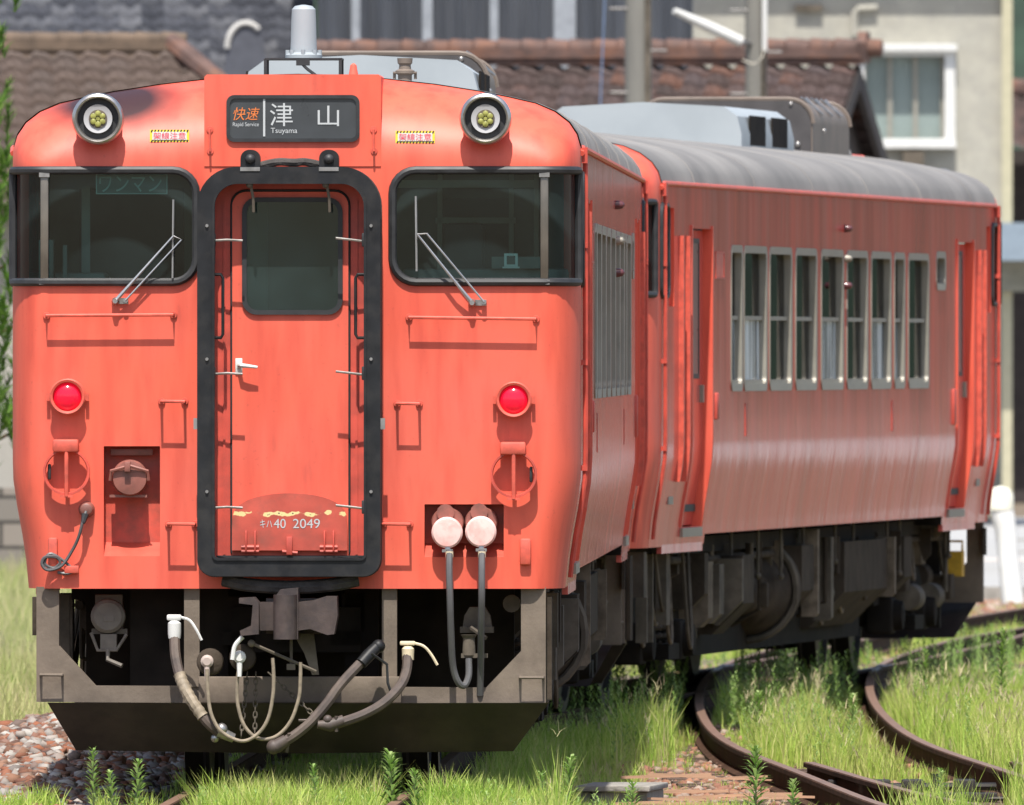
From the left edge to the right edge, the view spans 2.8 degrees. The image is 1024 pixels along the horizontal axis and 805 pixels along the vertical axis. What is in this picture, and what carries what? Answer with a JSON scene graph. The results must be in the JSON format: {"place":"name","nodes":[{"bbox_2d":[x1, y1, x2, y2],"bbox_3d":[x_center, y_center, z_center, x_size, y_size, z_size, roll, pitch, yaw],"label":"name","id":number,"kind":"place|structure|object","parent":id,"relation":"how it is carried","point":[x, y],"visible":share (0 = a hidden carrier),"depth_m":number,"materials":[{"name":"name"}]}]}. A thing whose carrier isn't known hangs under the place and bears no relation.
{"place":"outdoors","nodes":[
{"label":"outdoors","id":0,"kind":"place"},
{"bbox_2d":[0,546,400,761],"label":"meadow grass","id":1,"kind":"structure","parent":0,"point":[17,674],"depth_m":147.55,"materials":[{"name":"green plant"}]},
{"bbox_2d":[152,723,700,804],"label":"shaded grass","id":2,"kind":"structure","parent":0,"point":[334,765],"depth_m":116.26,"materials":[{"name":"green plant"}]},
{"bbox_2d":[8,503,1023,797],"bbox_3d":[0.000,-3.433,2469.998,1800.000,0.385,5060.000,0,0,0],"label":"ground","id":3,"kind":"structure","parent":0,"point":[1018,509],"depth_m":263.04,"materials":[{"name":"soil"}]},
{"bbox_2d":[0,0,21,464],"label":"pine tree","id":4,"kind":"object","parent":3,"relation":"on","point":[5,333],"visible":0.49,"depth_m":149.82,"materials":[{"name":"green plant"}]},
{"bbox_2d":[0,488,25,577],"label":"stone wall","id":5,"kind":"structure","parent":3,"relation":"on","point":[11,537],"depth_m":211.70,"materials":[{"name":"grey stone"}]},
{"bbox_2d":[101,769,121,804],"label":"leafy weed","id":6,"kind":"object","parent":3,"relation":"on","point":[109,794],"visible":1,"depth_m":103.40,"materials":[{"name":"green plant"}]},
{"bbox_2d":[0,31,224,487],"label":"tiled house","id":7,"kind":"structure","parent":3,"relation":"on","point":[47,69],"depth_m":215.46,"materials":[{"name":"brown tile"}]},
{"bbox_2d":[0,712,290,804],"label":"ballast heap stones","id":8,"kind":"object","parent":3,"relation":"on","point":[39,750],"visible":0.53,"depth_m":110.46,"materials":[{"name":"grey gravel"}]},
{"bbox_2d":[84,748,106,804],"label":"leafy weed","id":9,"kind":"object","parent":8,"relation":"on","point":[91,782],"visible":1,"depth_m":104.00,"materials":[{"name":"green plant"}]},
{"bbox_2d":[123,758,149,804],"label":"leafy weed","id":10,"kind":"object","parent":8,"relation":"on","point":[138,774],"visible":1,"depth_m":103.60,"materials":[{"name":"green plant"}]},
{"bbox_2d":[0,0,313,73],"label":"tiled house","id":11,"kind":"structure","parent":3,"relation":"on","point":[234,36],"depth_m":248.29,"materials":[{"name":"blue tile"}]},
{"bbox_2d":[307,762,325,802],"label":"leafy weed","id":12,"kind":"object","parent":3,"relation":"on","point":[315,781],"visible":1,"depth_m":103.20,"materials":[{"name":"green plant"}]},
{"bbox_2d":[0,758,752,804],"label":"front grass","id":13,"kind":"structure","parent":3,"relation":"on","point":[330,793],"depth_m":103.96,"materials":[{"name":"green plant"}]},
{"bbox_2d":[374,748,408,804],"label":"leafy weed","id":14,"kind":"object","parent":3,"relation":"on","point":[390,758],"visible":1,"depth_m":103.49,"materials":[{"name":"green plant"}]},
{"bbox_2d":[404,768,427,804],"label":"leafy weed","id":15,"kind":"object","parent":3,"relation":"on","point":[415,785],"visible":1,"depth_m":103.20,"materials":[{"name":"green plant"}]},
{"bbox_2d":[317,0,692,68],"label":"metal clad house","id":16,"kind":"structure","parent":3,"relation":"on","point":[401,20],"depth_m":245.99,"materials":[{"name":"metal cladding"},{"name":"metal roofing"}]},
{"bbox_2d":[51,644,1023,804],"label":"track ballast","id":17,"kind":"structure","parent":3,"relation":"on","point":[717,785],"depth_m":115.95,"materials":[{"name":"brown gravel"}]},
{"bbox_2d":[159,607,1023,804],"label":"railway track","id":18,"kind":"structure","parent":17,"relation":"on","point":[248,760],"depth_m":143.94,"materials":[{"name":"brown metal"}]},
{"bbox_2d":[9,5,647,790],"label":"railcar","id":19,"kind":"object","parent":18,"relation":"on","point":[329,401],"visible":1,"depth_m":105.02,"materials":[{"name":"paint"}]},
{"bbox_2d":[230,189,350,554],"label":"gangway door","id":20,"kind":"structure","parent":19,"relation":"in","point":[290,407],"depth_m":104.95,"materials":[{"name":"paint"}]},
{"bbox_2d":[561,598,578,662],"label":"case door","id":21,"kind":"structure","parent":19,"relation":"in","point":[571,605],"depth_m":110.72,"materials":[{"name":"grey metal"}]},
{"bbox_2d":[581,172,584,287],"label":"cab side window","id":22,"kind":"structure","parent":19,"relation":"in","point":[583,283],"depth_m":105.39,"materials":[{"name":"black rubber"}]},
{"bbox_2d":[594,223,597,397],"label":"side window","id":23,"kind":"structure","parent":19,"relation":"in","point":[595,224],"depth_m":109.72,"materials":[{"name":"metal"}]},
{"bbox_2d":[597,224,601,397],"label":"side window","id":24,"kind":"structure","parent":19,"relation":"in","point":[599,395],"depth_m":111.07,"materials":[{"name":"metal"}]},
{"bbox_2d":[602,226,606,397],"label":"side window","id":25,"kind":"structure","parent":19,"relation":"in","point":[604,230],"depth_m":112.49,"materials":[{"name":"metal"}]},
{"bbox_2d":[606,227,610,396],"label":"side window","id":26,"kind":"structure","parent":19,"relation":"in","point":[608,229],"depth_m":113.93,"materials":[{"name":"metal"}]},
{"bbox_2d":[611,229,615,396],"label":"side window","id":27,"kind":"structure","parent":19,"relation":"in","point":[613,232],"depth_m":115.49,"materials":[{"name":"metal"}]},
{"bbox_2d":[616,231,620,395],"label":"side window","id":28,"kind":"structure","parent":19,"relation":"in","point":[618,247],"depth_m":116.97,"materials":[{"name":"metal"}]},
{"bbox_2d":[620,232,624,394],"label":"side window","id":29,"kind":"structure","parent":19,"relation":"in","point":[622,388],"depth_m":118.41,"materials":[{"name":"metal"}]},
{"bbox_2d":[625,234,626,394],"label":"side window","id":30,"kind":"structure","parent":19,"relation":"in","point":[625,234],"depth_m":119.28,"materials":[{"name":"metal"}]},
{"bbox_2d":[627,235,631,394],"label":"side window","id":31,"kind":"structure","parent":19,"relation":"in","point":[629,243],"depth_m":120.80,"materials":[{"name":"metal"}]},
{"bbox_2d":[632,233,634,278],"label":"side window","id":32,"kind":"structure","parent":19,"relation":"in","point":[633,238],"depth_m":121.90,"materials":[{"name":"metal"}]},
{"bbox_2d":[642,200,645,296],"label":"cab side window","id":33,"kind":"structure","parent":19,"relation":"in","point":[643,202],"depth_m":125.03,"materials":[{"name":"black rubber"}]},
{"bbox_2d":[547,97,1001,713],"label":"railcar","id":34,"kind":"object","parent":18,"relation":"on","point":[825,303],"visible":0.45,"depth_m":136.78,"materials":[{"name":"paint"}]},
{"bbox_2d":[660,202,670,298],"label":"cab side window","id":35,"kind":"structure","parent":34,"relation":"in","point":[662,204],"depth_m":127.44,"materials":[{"name":"black glass"}]},
{"bbox_2d":[682,230,703,524],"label":"passenger door","id":36,"kind":"structure","parent":34,"relation":"in","point":[698,387],"depth_m":129.51,"materials":[{"name":"paint"}]},
{"bbox_2d":[714,558,743,625],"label":"case door","id":37,"kind":"structure","parent":34,"relation":"in","point":[733,567],"depth_m":132.38,"materials":[{"name":"grey metal"}]},
{"bbox_2d":[731,245,742,390],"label":"side window","id":38,"kind":"structure","parent":34,"relation":"in","point":[736,250],"depth_m":131.39,"materials":[{"name":"metal"}]},
{"bbox_2d":[743,246,767,390],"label":"side window","id":39,"kind":"structure","parent":34,"relation":"in","point":[755,258],"depth_m":132.45,"materials":[{"name":"metal"}]},
{"bbox_2d":[769,247,791,390],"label":"side window","id":40,"kind":"structure","parent":34,"relation":"in","point":[780,258],"depth_m":133.85,"materials":[{"name":"metal"}]},
{"bbox_2d":[795,248,817,389],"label":"side window","id":41,"kind":"structure","parent":34,"relation":"in","point":[806,261],"depth_m":135.36,"materials":[{"name":"metal"}]},
{"bbox_2d":[821,249,843,389],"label":"side window","id":42,"kind":"structure","parent":34,"relation":"in","point":[832,261],"depth_m":136.85,"materials":[{"name":"glass"}]},
{"bbox_2d":[846,250,867,389],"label":"side window","id":43,"kind":"structure","parent":34,"relation":"in","point":[857,269],"depth_m":138.36,"materials":[{"name":"glass"}]},
{"bbox_2d":[871,251,891,388],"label":"side window","id":44,"kind":"structure","parent":34,"relation":"in","point":[881,262],"depth_m":139.82,"materials":[{"name":"glass"}]},
{"bbox_2d":[894,252,904,388],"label":"side window","id":45,"kind":"structure","parent":34,"relation":"in","point":[899,258],"depth_m":140.85,"materials":[{"name":"metal"}]},
{"bbox_2d":[908,253,928,388],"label":"side window","id":46,"kind":"structure","parent":34,"relation":"in","point":[918,263],"depth_m":142.13,"materials":[{"name":"metal"}]},
{"bbox_2d":[936,251,945,289],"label":"side window","id":47,"kind":"structure","parent":34,"relation":"in","point":[940,256],"depth_m":143.46,"materials":[{"name":"metal"}]},
{"bbox_2d":[949,244,966,506],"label":"passenger door","id":48,"kind":"structure","parent":34,"relation":"in","point":[962,384],"depth_m":145.11,"materials":[{"name":"paint"}]},
{"bbox_2d":[991,222,997,306],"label":"cab side window","id":49,"kind":"structure","parent":34,"relation":"in","point":[994,225],"depth_m":146.57,"materials":[{"name":"black glass"}]},
{"bbox_2d":[615,800,664,804],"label":"wood strip","id":50,"kind":"object","parent":17,"relation":"on","point":[662,801],"visible":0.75,"depth_m":108.63,"materials":[{"name":"brown wood"}]},
{"bbox_2d":[622,802,705,804],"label":"wood strip","id":51,"kind":"object","parent":17,"relation":"on","point":[663,803],"visible":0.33,"depth_m":108.01,"materials":[{"name":"brown wood"}]},
{"bbox_2d":[630,797,706,800],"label":"wood strip","id":52,"kind":"object","parent":17,"relation":"on","point":[650,798],"visible":0.57,"depth_m":108.79,"materials":[{"name":"brown wood"}]},
{"bbox_2d":[648,773,714,776],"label":"wood strip","id":53,"kind":"object","parent":17,"relation":"on","point":[668,775],"visible":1,"depth_m":113.14,"materials":[{"name":"brown wood"}]},
{"bbox_2d":[666,802,727,804],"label":"wood strip","id":54,"kind":"object","parent":17,"relation":"on","point":[700,804],"visible":0.25,"depth_m":106.36,"materials":[{"name":"brown wood"}]},
{"bbox_2d":[667,789,737,792],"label":"wood strip","id":55,"kind":"object","parent":17,"relation":"on","point":[682,789],"visible":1,"depth_m":110.64,"materials":[{"name":"brown wood"}]},
{"bbox_2d":[678,793,749,798],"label":"wood strip","id":56,"kind":"object","parent":17,"relation":"on","point":[709,796],"visible":0.86,"depth_m":107.88,"materials":[{"name":"brown wood"}]},
{"bbox_2d":[687,776,772,780],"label":"wood strip","id":57,"kind":"object","parent":17,"relation":"on","point":[727,778],"visible":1,"depth_m":112.40,"materials":[{"name":"brown wood"}]},
{"bbox_2d":[705,798,789,799],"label":"wood strip","id":58,"kind":"object","parent":17,"relation":"on","point":[741,799],"visible":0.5,"depth_m":107.84,"materials":[{"name":"brown wood"}]},
{"bbox_2d":[738,744,772,804],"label":"leafy weed","id":59,"kind":"object","parent":17,"relation":"on","point":[755,751],"visible":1,"depth_m":104.39,"materials":[{"name":"green plant"}]},
{"bbox_2d":[750,793,802,795],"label":"wood strip","id":60,"kind":"object","parent":17,"relation":"on","point":[798,794],"visible":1,"depth_m":108.39,"materials":[{"name":"brown wood"}]},
{"bbox_2d":[761,795,814,797],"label":"wood strip","id":61,"kind":"object","parent":17,"relation":"on","point":[781,796],"visible":0.64,"depth_m":107.65,"materials":[{"name":"brown wood"}]},
{"bbox_2d":[641,627,1023,804],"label":"railway track","id":62,"kind":"structure","parent":17,"relation":"on","point":[714,745],"depth_m":118.43,"materials":[{"name":"brown metal"}]},
{"bbox_2d":[936,793,1006,801],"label":"point rod","id":63,"kind":"object","parent":62,"relation":"on","point":[995,798],"visible":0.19,"depth_m":109.11,"materials":[{"name":"metal"}]},
{"bbox_2d":[803,762,1021,804],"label":"railway track","id":64,"kind":"structure","parent":17,"relation":"on","point":[856,783],"depth_m":109.19,"materials":[{"name":"brown metal"}]},
{"bbox_2d":[827,774,996,792],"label":"point rod","id":65,"kind":"object","parent":64,"relation":"attached to","point":[987,786],"visible":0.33,"depth_m":111.10,"materials":[{"name":"metal"}]},
{"bbox_2d":[536,770,550,802],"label":"leafy weed","id":66,"kind":"object","parent":3,"relation":"on","point":[542,780],"visible":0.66,"depth_m":103.20,"materials":[{"name":"green plant"}]},
{"bbox_2d":[556,754,583,803],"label":"leafy weed","id":67,"kind":"object","parent":3,"relation":"on","point":[570,769],"visible":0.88,"depth_m":103.59,"materials":[{"name":"green plant"}]},
{"bbox_2d":[317,32,887,230],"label":"tiled house","id":68,"kind":"structure","parent":3,"relation":"on","point":[552,83],"depth_m":228.12,"materials":[{"name":"red tile"}]},
{"bbox_2d":[574,782,667,804],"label":"cable pit cover","id":69,"kind":"object","parent":3,"relation":"on","point":[644,791],"visible":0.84,"depth_m":108.75,"materials":[{"name":"concrete"}]},
{"bbox_2d":[622,780,640,804],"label":"leafy weed","id":70,"kind":"object","parent":3,"relation":"on","point":[632,790],"visible":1,"depth_m":103.00,"materials":[{"name":"green plant"}]},
{"bbox_2d":[610,0,666,102],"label":"utility pole","id":71,"kind":"object","parent":3,"relation":"on","point":[638,50],"visible":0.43,"depth_m":220.85,"materials":[{"name":"concrete"}]},
{"bbox_2d":[620,773,711,778],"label":"wood strip","id":72,"kind":"object","parent":3,"relation":"on","point":[642,776],"visible":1,"depth_m":113.65,"materials":[{"name":"brown wood"}]},
{"bbox_2d":[635,790,729,792],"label":"wood strip","id":73,"kind":"object","parent":3,"relation":"on","point":[695,791],"visible":0.79,"depth_m":109.72,"materials":[{"name":"brown wood"}]},
{"bbox_2d":[444,657,1023,804],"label":"tall grass","id":74,"kind":"structure","parent":3,"relation":"on","point":[799,751],"depth_m":120.23,"materials":[{"name":"green plant"}]},
{"bbox_2d":[725,775,767,777],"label":"wood strip","id":75,"kind":"object","parent":3,"relation":"on","point":[760,776],"visible":0.79,"depth_m":112.66,"materials":[{"name":"brown wood"}]},
{"bbox_2d":[741,690,767,743],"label":"leafy weed","id":76,"kind":"object","parent":3,"relation":"on","point":[758,703],"visible":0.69,"depth_m":124.50,"materials":[{"name":"green plant"}]},
{"bbox_2d":[730,0,781,96],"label":"utility pole","id":77,"kind":"object","parent":3,"relation":"on","point":[756,80],"visible":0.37,"depth_m":221.88,"materials":[{"name":"concrete"}]},
{"bbox_2d":[672,8,752,45],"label":"street lamp","id":78,"kind":"object","parent":77,"relation":"attached to","point":[712,28],"visible":1,"depth_m":221.62,"materials":[{"name":"metal"}]},
{"bbox_2d":[742,0,766,63],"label":"cable guard","id":79,"kind":"object","parent":77,"relation":"attached to","point":[764,25],"visible":1,"depth_m":221.67,"materials":[{"name":"plastic"}]},
{"bbox_2d":[503,793,1020,804],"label":"bottom right grass","id":80,"kind":"structure","parent":3,"relation":"on","point":[688,801],"depth_m":105.88,"materials":[{"name":"green plant"}]},
{"bbox_2d":[544,649,1023,791],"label":"seed heads","id":81,"kind":"object","parent":3,"relation":"on","point":[907,687],"visible":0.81,"depth_m":124.80,"materials":[{"name":"plant"}]},
{"bbox_2d":[547,623,1023,737],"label":"shaded undergrowth","id":82,"kind":"object","parent":3,"relation":"on","point":[778,669],"visible":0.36,"depth_m":139.48,"materials":[{"name":"green plant"}]},
{"bbox_2d":[785,778,800,804],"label":"leafy weed","id":83,"kind":"object","parent":3,"relation":"on","point":[792,801],"visible":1,"depth_m":103.40,"materials":[{"name":"green plant"}]},
{"bbox_2d":[839,692,861,743],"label":"leafy weed","id":84,"kind":"object","parent":3,"relation":"on","point":[851,716],"visible":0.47,"depth_m":124.00,"materials":[{"name":"green plant"}]},
{"bbox_2d":[693,0,1023,522],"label":"rendered house","id":85,"kind":"structure","parent":3,"relation":"on","point":[937,75],"depth_m":284.99,"materials":[{"name":"paint"}]},
{"bbox_2d":[859,44,956,147],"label":"window frame","id":86,"kind":"structure","parent":85,"relation":"in","point":[911,87],"depth_m":285.16,"materials":[{"name":"metal"}]},
{"bbox_2d":[913,648,932,696],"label":"leafy weed","id":87,"kind":"object","parent":3,"relation":"on","point":[925,663],"visible":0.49,"depth_m":131.00,"materials":[{"name":"green plant"}]},
{"bbox_2d":[935,767,948,795],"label":"leafy weed","id":88,"kind":"object","parent":3,"relation":"on","point":[941,771],"visible":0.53,"depth_m":105.00,"materials":[{"name":"green plant"}]},
{"bbox_2d":[968,599,1023,615],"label":"roadside ballast","id":89,"kind":"structure","parent":3,"relation":"on","point":[991,606],"depth_m":196.78,"materials":[{"name":"beige gravel"}]},
{"bbox_2d":[991,627,1010,710],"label":"leafy weed","id":90,"kind":"object","parent":3,"relation":"on","point":[1002,651],"visible":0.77,"depth_m":128.50,"materials":[{"name":"green plant"}]},
{"bbox_2d":[984,587,1023,599],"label":"kerb","id":91,"kind":"structure","parent":3,"relation":"on","point":[992,593],"depth_m":203.31,"materials":[{"name":"concrete"}]},
{"bbox_2d":[988,486,1023,603],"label":"marker post","id":92,"kind":"object","parent":3,"relation":"on","point":[1002,515],"visible":0.88,"depth_m":198.91,"materials":[{"name":"white paint"}]},
{"bbox_2d":[1012,78,1023,502],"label":"tiled house","id":93,"kind":"structure","parent":3,"relation":"on","point":[1017,307],"depth_m":330.80,"materials":[{"name":"wood"}]},
{"bbox_2d":[599,0,605,104],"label":"overhead cable","id":94,"kind":"object","parent":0,"point":[602,51],"visible":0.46,"depth_m":218.99,"materials":[{"name":"black metal"}]},
{"bbox_2d":[314,0,1023,149],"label":"wooded hill","id":95,"kind":"structure","parent":0,"point":[1017,39],"depth_m":651.90,"materials":[{"name":"green plant"}]},
{"bbox_2d":[612,600,1023,676],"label":"grass","id":96,"kind":"structure","parent":0,"point":[729,655],"depth_m":164.72,"materials":[{"name":"green plant"}]},
{"bbox_2d":[950,518,1023,586],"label":"road","id":97,"kind":"structure","parent":0,"point":[991,574],"depth_m":252.30,"materials":[{"name":"white concrete"}]},
{"bbox_2d":[964,558,1023,560],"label":"road line","id":98,"kind":"object","parent":97,"relation":"on","point":[995,559],"depth_m":238.30,"materials":[{"name":"paint"}]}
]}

